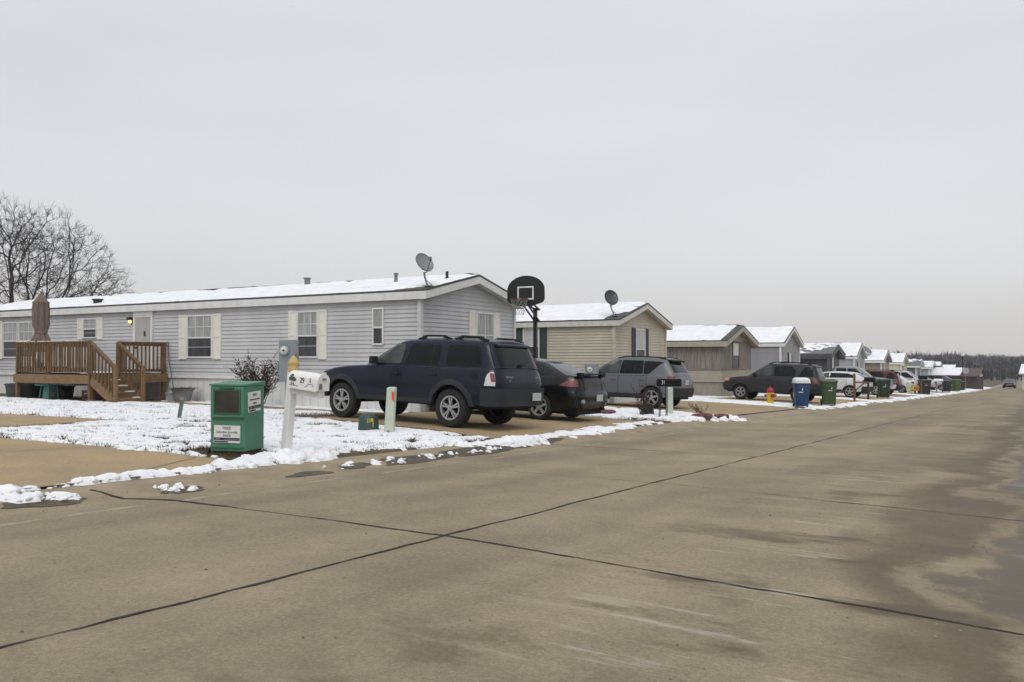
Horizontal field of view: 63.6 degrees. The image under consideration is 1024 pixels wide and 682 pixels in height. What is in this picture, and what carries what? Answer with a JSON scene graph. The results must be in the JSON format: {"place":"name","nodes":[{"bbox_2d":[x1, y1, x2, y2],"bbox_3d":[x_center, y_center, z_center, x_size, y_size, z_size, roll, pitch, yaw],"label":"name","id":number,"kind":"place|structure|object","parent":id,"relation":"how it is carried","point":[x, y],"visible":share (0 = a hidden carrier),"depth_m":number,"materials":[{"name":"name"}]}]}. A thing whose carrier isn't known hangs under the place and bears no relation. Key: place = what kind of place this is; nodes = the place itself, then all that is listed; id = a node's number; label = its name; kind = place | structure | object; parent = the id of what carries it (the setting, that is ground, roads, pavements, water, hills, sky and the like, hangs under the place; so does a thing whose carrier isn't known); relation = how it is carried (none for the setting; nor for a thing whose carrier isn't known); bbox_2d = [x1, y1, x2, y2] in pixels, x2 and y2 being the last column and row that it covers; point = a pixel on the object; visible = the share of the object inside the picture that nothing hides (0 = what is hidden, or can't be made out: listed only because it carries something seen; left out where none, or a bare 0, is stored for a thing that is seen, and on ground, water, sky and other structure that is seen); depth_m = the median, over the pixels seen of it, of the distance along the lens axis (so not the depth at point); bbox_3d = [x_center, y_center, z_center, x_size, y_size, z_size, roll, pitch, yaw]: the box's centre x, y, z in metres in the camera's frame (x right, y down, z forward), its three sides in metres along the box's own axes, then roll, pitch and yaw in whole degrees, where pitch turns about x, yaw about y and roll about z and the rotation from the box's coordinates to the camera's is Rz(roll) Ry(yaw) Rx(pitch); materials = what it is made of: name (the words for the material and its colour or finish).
{"place":"outdoors","nodes":[
{"label":"outdoors","id":0,"kind":"place"},
{"bbox_2d":[0,413,113,426],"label":"driveway","id":1,"kind":"structure","parent":0,"point":[12,420],"depth_m":15.33,"materials":[{"name":"concrete"}]},
{"bbox_2d":[81,390,104,400],"bbox_3d":[-12.623,1.638,24.960,0.600,0.310,0.420,-1,-1,27],"label":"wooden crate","id":2,"kind":"object","parent":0,"point":[96,397],"visible":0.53,"depth_m":24.81,"materials":[{"name":"brown wood"}]},
{"bbox_2d":[0,438,259,486],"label":"driveway","id":3,"kind":"structure","parent":0,"point":[47,464],"depth_m":9.57,"materials":[{"name":"concrete"}]},
{"bbox_2d":[0,397,383,419],"bbox_3d":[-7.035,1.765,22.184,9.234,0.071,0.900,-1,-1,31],"label":"path","id":4,"kind":"structure","parent":0,"point":[189,403],"depth_m":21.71,"materials":[{"name":"white snow"}]},
{"bbox_2d":[311,410,654,438],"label":"driveway","id":5,"kind":"structure","parent":0,"point":[481,425],"depth_m":17.68,"materials":[{"name":"concrete"}]},
{"bbox_2d":[321,335,543,426],"bbox_3d":[-1.801,0.796,17.565,5.010,1.818,2.063,1,-2,34],"label":"parked car","id":6,"kind":"object","parent":5,"relation":"on","point":[456,381],"visible":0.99,"depth_m":16.41,"materials":[{"name":"blue paint"}]},
{"bbox_2d":[477,358,608,419],"bbox_3d":[0.010,1.132,20.684,4.792,1.445,1.941,1,-2,33],"label":"parked car","id":7,"kind":"object","parent":5,"relation":"on","point":[570,391],"visible":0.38,"depth_m":19.17,"materials":[{"name":"black paint"}]},
{"bbox_2d":[0,375,1019,488],"bbox_3d":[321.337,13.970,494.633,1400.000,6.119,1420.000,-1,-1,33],"label":"ground","id":8,"kind":"structure","parent":0,"point":[989,382],"depth_m":18.82,"materials":[{"name":"brown soil"}]},
{"bbox_2d":[4,383,39,397],"bbox_3d":[-15.371,1.573,26.202,1.300,0.450,1.300,-1,-1,33],"label":"stock tub","id":9,"kind":"object","parent":8,"relation":"on","point":[29,390],"visible":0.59,"depth_m":25.70,"materials":[{"name":"black plastic"}]},
{"bbox_2d":[15,360,66,383],"bbox_3d":[-15.411,1.231,27.040,1.700,1.197,0.800,-1,-1,33],"label":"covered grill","id":10,"kind":"object","parent":8,"relation":"on","point":[35,372],"visible":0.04,"depth_m":26.73,"materials":[{"name":"black fabric"}]},
{"bbox_2d":[34,383,62,398],"bbox_3d":[-14.129,1.506,25.255,0.840,0.552,0.840,0,-1,16],"label":"side table","id":11,"kind":"object","parent":8,"relation":"on","point":[47,388],"visible":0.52,"depth_m":25.15,"materials":[{"name":"teal plastic"}]},
{"bbox_2d":[42,387,64,398],"bbox_3d":[-14.304,1.511,25.730,0.728,0.570,0.487,0,-1,4],"label":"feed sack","id":12,"kind":"object","parent":8,"relation":"on","point":[61,392],"visible":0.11,"depth_m":25.58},
{"bbox_2d":[0,195,134,303],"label":"bare tree","id":13,"kind":"object","parent":8,"relation":"on","point":[26,251],"visible":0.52,"depth_m":66.17,"materials":[{"name":"brown plant"}]},
{"bbox_2d":[60,385,75,398],"bbox_3d":[-14.342,1.619,26.184,0.900,0.390,0.900,-1,-1,33],"label":"stock tub","id":14,"kind":"object","parent":8,"relation":"on","point":[68,391],"visible":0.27,"depth_m":26.03,"materials":[{"name":"black plastic"}]},
{"bbox_2d":[13,340,167,402],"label":"deck","id":15,"kind":"structure","parent":8,"relation":"on","point":[116,383],"depth_m":24.24,"materials":[{"name":"brown wood"}]},
{"bbox_2d":[26,291,52,368],"bbox_3d":[-14.629,-0.294,25.645,0.771,2.500,0.759,1,-1,-29],"label":"patio umbrella","id":16,"kind":"object","parent":15,"relation":"on","point":[41,314],"visible":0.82,"depth_m":25.49,"materials":[{"name":"brown fabric"}]},
{"bbox_2d":[48,383,87,385],"bbox_3d":[-13.208,1.223,24.555,1.503,0.179,0.500,-1,-1,30],"label":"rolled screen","id":17,"kind":"object","parent":15,"relation":"hanging from","point":[69,384],"visible":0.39,"depth_m":24.19,"materials":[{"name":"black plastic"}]},
{"bbox_2d":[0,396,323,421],"bbox_3d":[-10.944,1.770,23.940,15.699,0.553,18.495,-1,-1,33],"label":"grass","id":18,"kind":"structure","parent":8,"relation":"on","point":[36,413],"depth_m":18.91,"materials":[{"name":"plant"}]},
{"bbox_2d":[165,392,174,400],"bbox_3d":[-10.288,1.701,25.073,0.400,0.270,0.280,-1,-1,30],"label":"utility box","id":19,"kind":"object","parent":8,"relation":"on","point":[169,396],"visible":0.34,"depth_m":24.98,"materials":[{"name":"grey metal"}]},
{"bbox_2d":[177,397,184,417],"bbox_3d":[-6.536,1.386,16.304,0.183,0.556,0.082,0,-1,14],"label":"marker stake","id":20,"kind":"object","parent":8,"relation":"on","point":[180,409],"visible":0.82,"depth_m":16.28,"materials":[{"name":"grey metal"}]},
{"bbox_2d":[168,386,197,401],"bbox_3d":[-9.841,1.592,24.671,1.142,0.470,1.205,-1,-1,33],"label":"planter","id":21,"kind":"object","parent":8,"relation":"on","point":[178,393],"visible":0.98,"depth_m":24.45,"materials":[{"name":"stone"}]},
{"bbox_2d":[208,381,265,456],"bbox_3d":[-3.674,1.035,10.914,0.613,1.000,0.525,0,-1,13],"label":"newspaper box","id":22,"kind":"object","parent":8,"relation":"on","point":[237,417],"visible":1,"depth_m":10.70,"materials":[{"name":"green paint"}]},
{"bbox_2d":[211,386,244,417],"bbox_3d":[-3.687,0.790,10.678,0.484,0.400,0.045,0,-1,13],"label":"door","id":23,"kind":"structure","parent":22,"relation":"in","point":[227,402],"depth_m":10.67,"materials":[{"name":"green paint"}]},
{"bbox_2d":[223,350,278,402],"bbox_3d":[-6.798,1.016,22.180,1.594,1.605,1.628,-1,-1,33],"label":"shrub","id":24,"kind":"object","parent":8,"relation":"on","point":[253,375],"visible":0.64,"depth_m":21.97,"materials":[{"name":"red plant"}]},
{"bbox_2d":[0,271,523,411],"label":"mobile home","id":25,"kind":"object","parent":8,"relation":"on","point":[206,335],"visible":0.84,"depth_m":24.08,"materials":[{"name":"grey plastic"}]},
{"bbox_2d":[2,322,18,357],"bbox_3d":[-18.353,-0.036,30.221,0.950,1.310,0.055,-1,-1,30],"label":"window","id":26,"kind":"structure","parent":25,"relation":"in","point":[10,329],"depth_m":30.23,"materials":[{"name":"white glass"}]},
{"bbox_2d":[18,321,33,357],"bbox_3d":[-17.470,-0.046,29.711,0.950,1.310,0.055,-1,-1,30],"label":"window","id":27,"kind":"structure","parent":25,"relation":"in","point":[25,330],"depth_m":29.74,"materials":[{"name":"white glass"}]},
{"bbox_2d":[77,317,103,339],"bbox_3d":[-14.231,-0.419,27.848,1.390,0.740,0.055,-1,-1,30],"label":"window","id":28,"kind":"structure","parent":25,"relation":"in","point":[86,327],"depth_m":27.84,"materials":[{"name":"beige glass"}]},
{"bbox_2d":[133,311,153,372],"bbox_3d":[-11.815,0.032,26.433,0.960,1.960,0.100,-1,-1,30],"label":"door","id":29,"kind":"structure","parent":25,"relation":"in","point":[143,321],"depth_m":26.42,"materials":[{"name":"white metal"}]},
{"bbox_2d":[178,313,221,358],"bbox_3d":[-9.498,-0.130,25.109,1.880,1.370,0.055,-1,-1,30],"label":"window","id":30,"kind":"structure","parent":25,"relation":"in","point":[200,336],"depth_m":25.09,"materials":[{"name":"beige glass"}]},
{"bbox_2d":[288,309,327,358],"bbox_3d":[-5.670,-0.176,22.900,1.420,1.370,0.055,-1,-1,30],"label":"window","id":31,"kind":"structure","parent":25,"relation":"in","point":[310,328],"depth_m":22.85,"materials":[{"name":"beige glass"}]},
{"bbox_2d":[372,307,383,344],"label":"window","id":32,"kind":"structure","parent":25,"relation":"in","point":[377,313],"depth_m":21.65,"materials":[{"name":"white glass"}]},
{"bbox_2d":[416,253,433,286],"bbox_3d":[-2.222,-1.826,21.108,0.447,0.871,0.439,0,-1,5],"label":"satellite dish","id":33,"kind":"object","parent":25,"relation":"on","point":[424,262],"visible":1,"depth_m":21.14,"materials":[{"name":"grey metal"}]},
{"bbox_2d":[469,310,499,338],"bbox_3d":[-0.769,-0.155,23.649,0.055,1.360,1.640,-1,-1,30],"label":"window","id":34,"kind":"structure","parent":25,"relation":"in","point":[487,325],"depth_m":23.63,"materials":[{"name":"white glass"}]},
{"bbox_2d":[279,340,298,394],"bbox_3d":[-4.403,0.885,16.261,0.370,1.820,0.290,0,-1,-9],"label":"electric meter","id":35,"kind":"object","parent":8,"relation":"on","point":[288,349],"visible":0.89,"depth_m":16.24,"materials":[{"name":"grey metal"}]},
{"bbox_2d":[281,355,329,448],"bbox_3d":[-2.711,0.985,10.783,0.748,1.595,0.229,-1,-1,35],"label":"mailbox","id":36,"kind":"object","parent":8,"relation":"on","point":[310,384],"visible":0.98,"depth_m":10.83,"materials":[{"name":"white plastic"}]},
{"bbox_2d":[315,374,329,390],"bbox_3d":[-2.425,0.532,10.607,0.068,0.224,0.201,-1,-1,35],"label":"door","id":37,"kind":"structure","parent":36,"relation":"in","point":[322,381],"depth_m":10.59,"materials":[{"name":"grey metal"}]},
{"bbox_2d":[358,413,378,429],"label":"utility dome","id":38,"kind":"structure","parent":8,"relation":"on","point":[368,421],"depth_m":14.61,"materials":[{"name":"green plastic"}]},
{"bbox_2d":[0,406,746,503],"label":"snow","id":39,"kind":"structure","parent":8,"relation":"on","point":[312,434],"depth_m":12.84,"materials":[{"name":"white snow"}]},
{"bbox_2d":[384,387,396,431],"bbox_3d":[-2.145,1.270,14.517,0.228,0.920,0.248,0,-1,0],"label":"utility pedestal","id":40,"kind":"object","parent":8,"relation":"on","point":[390,410],"visible":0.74,"depth_m":14.45,"materials":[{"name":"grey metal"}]},
{"bbox_2d":[0,377,1020,515],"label":"kerb","id":41,"kind":"structure","parent":8,"relation":"on","point":[137,488],"depth_m":9.63,"materials":[{"name":"concrete"}]},
{"bbox_2d":[0,495,85,508],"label":"wet patch","id":42,"kind":"object","parent":41,"relation":"on","point":[41,503],"visible":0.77,"depth_m":7.32,"materials":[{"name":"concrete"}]},
{"bbox_2d":[160,486,203,493],"bbox_3d":[-3.327,1.510,8.391,0.280,0.032,0.520,-1,-1,33],"label":"wet patch","id":43,"kind":"object","parent":41,"relation":"on","point":[181,490],"visible":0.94,"depth_m":8.33,"materials":[{"name":"concrete"}]},
{"bbox_2d":[285,471,333,476],"bbox_3d":[-2.432,1.585,9.857,0.194,0.038,0.734,-1,-1,33],"label":"wet patch","id":44,"kind":"object","parent":41,"relation":"on","point":[305,473],"visible":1,"depth_m":9.87,"materials":[{"name":"concrete"}]},
{"bbox_2d":[339,462,371,468],"bbox_3d":[-2.002,1.607,10.650,0.199,0.045,0.644,-1,-1,33],"label":"wet patch","id":45,"kind":"object","parent":41,"relation":"on","point":[359,465],"visible":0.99,"depth_m":10.66,"materials":[{"name":"concrete"}]},
{"bbox_2d":[379,455,453,464],"bbox_3d":[-1.304,1.655,11.629,0.428,0.090,1.514,-1,-1,33],"label":"wet patch","id":46,"kind":"object","parent":41,"relation":"on","point":[412,459],"visible":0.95,"depth_m":11.57,"materials":[{"name":"concrete"}]},
{"bbox_2d":[438,445,508,456],"bbox_3d":[-0.595,1.714,12.773,0.484,0.096,1.929,-1,-1,33],"label":"wet patch","id":47,"kind":"object","parent":41,"relation":"on","point":[462,451],"visible":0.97,"depth_m":12.78,"materials":[{"name":"concrete"}]},
{"bbox_2d":[497,445,529,449],"bbox_3d":[0.029,1.764,13.792,0.249,0.058,1.170,-1,-1,33],"label":"wet patch","id":48,"kind":"object","parent":41,"relation":"on","point":[507,447],"visible":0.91,"depth_m":13.67,"materials":[{"name":"concrete"}]},
{"bbox_2d":[507,276,544,357],"bbox_3d":[0.403,0.127,22.459,1.206,3.810,0.957,1,-1,-28],"label":"basketball hoop","id":49,"kind":"object","parent":8,"relation":"on","point":[525,291],"visible":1,"depth_m":22.47,"materials":[{"name":"black plastic"}]},
{"bbox_2d":[585,364,598,375],"bbox_3d":[2.412,1.485,24.819,0.400,1.570,0.290,0,-1,-7],"label":"electric meter","id":50,"kind":"object","parent":8,"relation":"on","point":[591,368],"visible":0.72,"depth_m":24.81,"materials":[{"name":"grey metal"}]},
{"bbox_2d":[516,302,672,402],"bbox_3d":[-2.126,0.602,36.554,17.300,4.134,5.551,-1,-1,31],"label":"mobile home","id":51,"kind":"object","parent":8,"relation":"on","point":[579,336],"visible":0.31,"depth_m":31.29,"materials":[{"name":"beige plastic"}]},
{"bbox_2d":[516,327,546,358],"bbox_3d":[0.740,0.176,31.751,1.350,1.390,0.055,-1,-1,31],"label":"window","id":52,"kind":"structure","parent":51,"relation":"in","point":[525,335],"depth_m":31.61,"materials":[{"name":"white glass"}]},
{"bbox_2d":[604,290,617,315],"bbox_3d":[3.677,-1.392,30.213,0.469,0.979,0.482,-1,-1,33],"label":"satellite dish","id":53,"kind":"object","parent":51,"relation":"on","point":[611,297],"visible":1,"depth_m":30.28,"materials":[{"name":"grey metal"}]},
{"bbox_2d":[631,328,648,355],"bbox_3d":[4.995,0.288,32.122,0.055,1.560,1.660,-1,-1,31],"label":"window","id":54,"kind":"structure","parent":51,"relation":"in","point":[640,337],"depth_m":32.11,"materials":[{"name":"white glass"}]},
{"bbox_2d":[600,409,615,413],"bbox_3d":[2.462,1.947,22.392,0.894,0.182,0.398,1,-1,-27],"label":"landscape stone","id":55,"kind":"object","parent":8,"relation":"on","point":[607,411],"visible":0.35,"depth_m":22.26,"materials":[{"name":"red stone"}]},
{"bbox_2d":[630,383,654,414],"bbox_3d":[3.480,1.607,22.450,0.642,0.964,0.594,1,-1,-26],"label":"shrub","id":56,"kind":"object","parent":8,"relation":"on","point":[642,409],"visible":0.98,"depth_m":22.41,"materials":[{"name":"orange plant"}]},
{"bbox_2d":[643,403,653,413],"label":"concrete block","id":57,"kind":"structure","parent":8,"relation":"on","point":[650,410],"depth_m":22.84,"materials":[{"name":"grey concrete"}]},
{"bbox_2d":[656,379,681,415],"bbox_3d":[4.211,1.620,22.150,0.645,1.224,0.189,-1,-1,35],"label":"mailbox","id":58,"kind":"object","parent":8,"relation":"on","point":[668,382],"visible":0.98,"depth_m":22.17,"materials":[{"name":"black paint"}]},
{"bbox_2d":[666,387,672,413],"bbox_3d":[4.526,1.780,23.736,0.213,0.900,0.217,0,-1,-5],"label":"utility pedestal","id":59,"kind":"object","parent":8,"relation":"on","point":[670,399],"visible":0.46,"depth_m":23.65,"materials":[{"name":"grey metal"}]},
{"bbox_2d":[691,413,712,420],"bbox_3d":[5.203,2.075,22.546,0.709,0.213,0.442,1,-1,-27],"label":"landscape stone","id":60,"kind":"object","parent":8,"relation":"on","point":[707,416],"visible":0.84,"depth_m":22.37,"materials":[{"name":"red stone"}]},
{"bbox_2d":[667,324,758,396],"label":"mobile home","id":61,"kind":"object","parent":8,"relation":"on","point":[713,357],"visible":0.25,"depth_m":42.28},
{"bbox_2d":[732,342,738,367],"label":"window","id":62,"kind":"structure","parent":61,"relation":"in","point":[735,345],"depth_m":43.34,"materials":[{"name":"glass"}]},
{"bbox_2d":[764,387,776,403],"bbox_3d":[10.584,2.225,33.740,0.436,0.725,0.437,1,-2,-45],"label":"fire hydrant","id":63,"kind":"object","parent":8,"relation":"on","point":[770,395],"visible":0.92,"depth_m":33.66,"materials":[{"name":"yellow metal"}]},
{"bbox_2d":[746,326,803,394],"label":"mobile home","id":64,"kind":"object","parent":8,"relation":"on","point":[779,344],"visible":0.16,"depth_m":50.09,"materials":[{"name":"grey plastic"}]},
{"bbox_2d":[616,387,990,409],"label":"snow","id":65,"kind":"structure","parent":8,"relation":"on","point":[712,399],"depth_m":39.04,"materials":[{"name":"white snow"}]},
{"bbox_2d":[792,378,810,406],"bbox_3d":[11.360,2.019,32.439,0.642,1.168,0.758,0,-1,11],"label":"wheelie bin","id":66,"kind":"object","parent":65,"relation":"on","point":[801,387],"visible":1,"depth_m":32.14,"materials":[{"name":"blue plastic"}]},
{"bbox_2d":[800,344,845,371],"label":"mobile home","id":67,"kind":"object","parent":8,"relation":"on","point":[826,357],"visible":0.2,"depth_m":60.31,"materials":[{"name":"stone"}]},
{"bbox_2d":[804,342,867,369],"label":"mobile home","id":68,"kind":"object","parent":8,"relation":"on","point":[856,354],"visible":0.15,"depth_m":69.19,"materials":[{"name":"grey plastic"}]},
{"bbox_2d":[853,374,869,400],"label":"mailbox","id":69,"kind":"object","parent":8,"relation":"on","point":[854,387],"visible":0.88,"depth_m":42.76,"materials":[{"name":"brown wood"}]},
{"bbox_2d":[864,377,875,398],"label":"mailbox","id":70,"kind":"object","parent":8,"relation":"on","point":[869,379],"visible":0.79,"depth_m":46.29,"materials":[{"name":"black metal"}]},
{"bbox_2d":[865,349,892,369],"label":"mobile home","id":71,"kind":"object","parent":8,"relation":"on","point":[879,359],"visible":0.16,"depth_m":79.44,"materials":[{"name":"white plastic"}]},
{"bbox_2d":[889,353,908,370],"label":"mobile home","id":72,"kind":"object","parent":8,"relation":"on","point":[900,361],"visible":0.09,"depth_m":90.18,"materials":[{"name":"beige plastic"}]},
{"bbox_2d":[907,359,924,375],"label":"mobile home","id":73,"kind":"object","parent":8,"relation":"on","point":[914,366],"visible":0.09,"depth_m":99.86,"materials":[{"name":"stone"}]},
{"bbox_2d":[921,361,936,374],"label":"mobile home","id":74,"kind":"object","parent":8,"relation":"on","point":[927,368],"visible":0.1,"depth_m":110.63,"materials":[{"name":"white plastic"}]},
{"bbox_2d":[927,375,965,385],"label":"parked car","id":75,"kind":"object","parent":8,"relation":"on","point":[933,377],"visible":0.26,"depth_m":98.04,"materials":[{"name":"grey paint"}]},
{"bbox_2d":[893,350,1023,380],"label":"woods","id":76,"kind":"object","parent":8,"relation":"on","point":[1000,362],"visible":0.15,"depth_m":259.63,"materials":[{"name":"brown plant"}]},
{"bbox_2d":[930,367,986,388],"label":"home","id":77,"kind":"object","parent":8,"relation":"on","point":[974,378],"visible":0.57,"depth_m":109.89,"materials":[{"name":"metal"}]},
{"bbox_2d":[1019,364,1023,389],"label":"white house","id":78,"kind":"structure","parent":8,"relation":"on","point":[1021,371],"depth_m":117.20,"materials":[{"name":"white"}]},
{"bbox_2d":[0,378,1023,681],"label":"road","id":79,"kind":"structure","parent":0,"point":[390,614],"depth_m":5.24,"materials":[{"name":"concrete"}]},
{"bbox_2d":[90,489,225,505],"bbox_3d":[-3.278,1.456,7.730,1.573,0.072,0.157,0,-1,18],"label":"road joint","id":80,"kind":"object","parent":79,"relation":"on","point":[158,499],"visible":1,"depth_m":7.78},
{"bbox_2d":[0,395,997,647],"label":"road joint","id":81,"kind":"object","parent":79,"relation":"on","point":[358,557],"visible":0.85,"depth_m":5.10,"materials":[{"name":"black asphalt"}]},
{"bbox_2d":[4,406,1021,680],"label":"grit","id":82,"kind":"object","parent":79,"relation":"on","point":[516,524],"visible":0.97,"depth_m":6.19,"materials":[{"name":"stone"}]},
{"bbox_2d":[228,506,1023,634],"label":"road joint","id":83,"kind":"object","parent":79,"relation":"on","point":[682,575],"visible":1,"depth_m":4.96,"materials":[{"name":"black asphalt"}]},
{"bbox_2d":[657,482,1019,520],"bbox_3d":[3.425,1.592,8.063,4.530,0.003,0.065,-1,-1,38],"label":"road joint","id":84,"kind":"object","parent":79,"relation":"on","point":[867,504],"visible":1,"depth_m":8.04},
{"bbox_2d":[1002,379,1016,387],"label":"moving car","id":85,"kind":"object","parent":79,"relation":"on","point":[1009,382],"visible":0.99,"depth_m":128.91,"materials":[{"name":"black paint"}]},
{"bbox_2d":[0,0,1023,358],"label":"sky","id":86,"kind":"structure","parent":0,"point":[831,171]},
{"bbox_2d":[607,401,798,414],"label":"driveway","id":87,"kind":"structure","parent":0,"point":[724,408],"depth_m":28.95,"materials":[{"name":"concrete"}]},
{"bbox_2d":[599,356,693,407],"bbox_3d":[3.878,1.355,28.189,4.458,1.696,2.028,1,-2,33],"label":"parked car","id":88,"kind":"object","parent":87,"relation":"on","point":[622,373],"visible":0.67,"depth_m":27.07,"materials":[{"name":"grey paint"}]},
{"bbox_2d":[714,396,866,405],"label":"driveway","id":89,"kind":"structure","parent":0,"point":[788,399],"depth_m":39.76,"materials":[{"name":"concrete"}]},
{"bbox_2d":[723,362,825,401],"bbox_3d":[12.250,1.865,38.484,4.537,1.819,2.015,1,-2,33],"label":"parked car","id":90,"kind":"object","parent":89,"relation":"on","point":[777,377],"visible":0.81,"depth_m":37.69,"materials":[{"name":"grey paint"}]},
{"bbox_2d":[820,379,837,404],"bbox_3d":[13.653,2.212,35.599,0.688,1.127,0.853,0,-1,13],"label":"wheelie bin","id":91,"kind":"object","parent":89,"relation":"on","point":[828,389],"visible":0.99,"depth_m":35.27,"materials":[{"name":"green plastic"}]},
{"bbox_2d":[789,394,892,399],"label":"driveway","id":92,"kind":"structure","parent":0,"point":[864,397],"depth_m":50.38,"materials":[{"name":"concrete"}]},
{"bbox_2d":[823,371,873,397],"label":"parked car","id":93,"kind":"object","parent":92,"relation":"on","point":[845,382],"visible":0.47,"depth_m":48.30,"materials":[{"name":"white paint"}]},
{"bbox_2d":[876,379,891,397],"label":"wheelie bin","id":94,"kind":"object","parent":92,"relation":"on","point":[883,386],"visible":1,"depth_m":50.38,"materials":[{"name":"green plastic"}]},
{"bbox_2d":[836,392,917,397],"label":"driveway","id":95,"kind":"structure","parent":0,"point":[898,395],"depth_m":59.91,"materials":[{"name":"concrete"}]},
{"bbox_2d":[834,366,896,394],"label":"parked car","id":96,"kind":"object","parent":95,"relation":"on","point":[893,385],"visible":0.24,"depth_m":56.41,"materials":[{"name":"silver metal"}]},
{"bbox_2d":[865,369,902,393],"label":"parked car","id":97,"kind":"object","parent":95,"relation":"on","point":[891,374],"visible":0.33,"depth_m":59.33,"materials":[{"name":"red paint"}]},
{"bbox_2d":[894,376,917,392],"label":"parked car","id":98,"kind":"object","parent":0,"point":[905,380],"visible":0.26,"depth_m":67.74,"materials":[{"name":"white paint"}]},
{"bbox_2d":[917,379,931,393],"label":"wheelie bin","id":99,"kind":"object","parent":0,"point":[926,385],"visible":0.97,"depth_m":65.86,"materials":[{"name":"black plastic"}]},
{"bbox_2d":[951,379,961,390],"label":"wheelie bin","id":100,"kind":"object","parent":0,"point":[956,383],"visible":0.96,"depth_m":89.28,"materials":[{"name":"green plastic"}]},
{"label":"driveway","id":101,"kind":"structure","parent":0,"visible":0},
{"bbox_2d":[895,370,935,386],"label":"parked car","id":102,"kind":"object","parent":101,"relation":"on","point":[909,375],"visible":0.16,"depth_m":78.09,"materials":[{"name":"silver metal"}]},
{"bbox_2d":[941,380,951,391],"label":"wheelie bin","id":103,"kind":"object","parent":101,"relation":"on","point":[946,385],"visible":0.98,"depth_m":81.79,"materials":[{"name":"black plastic"}]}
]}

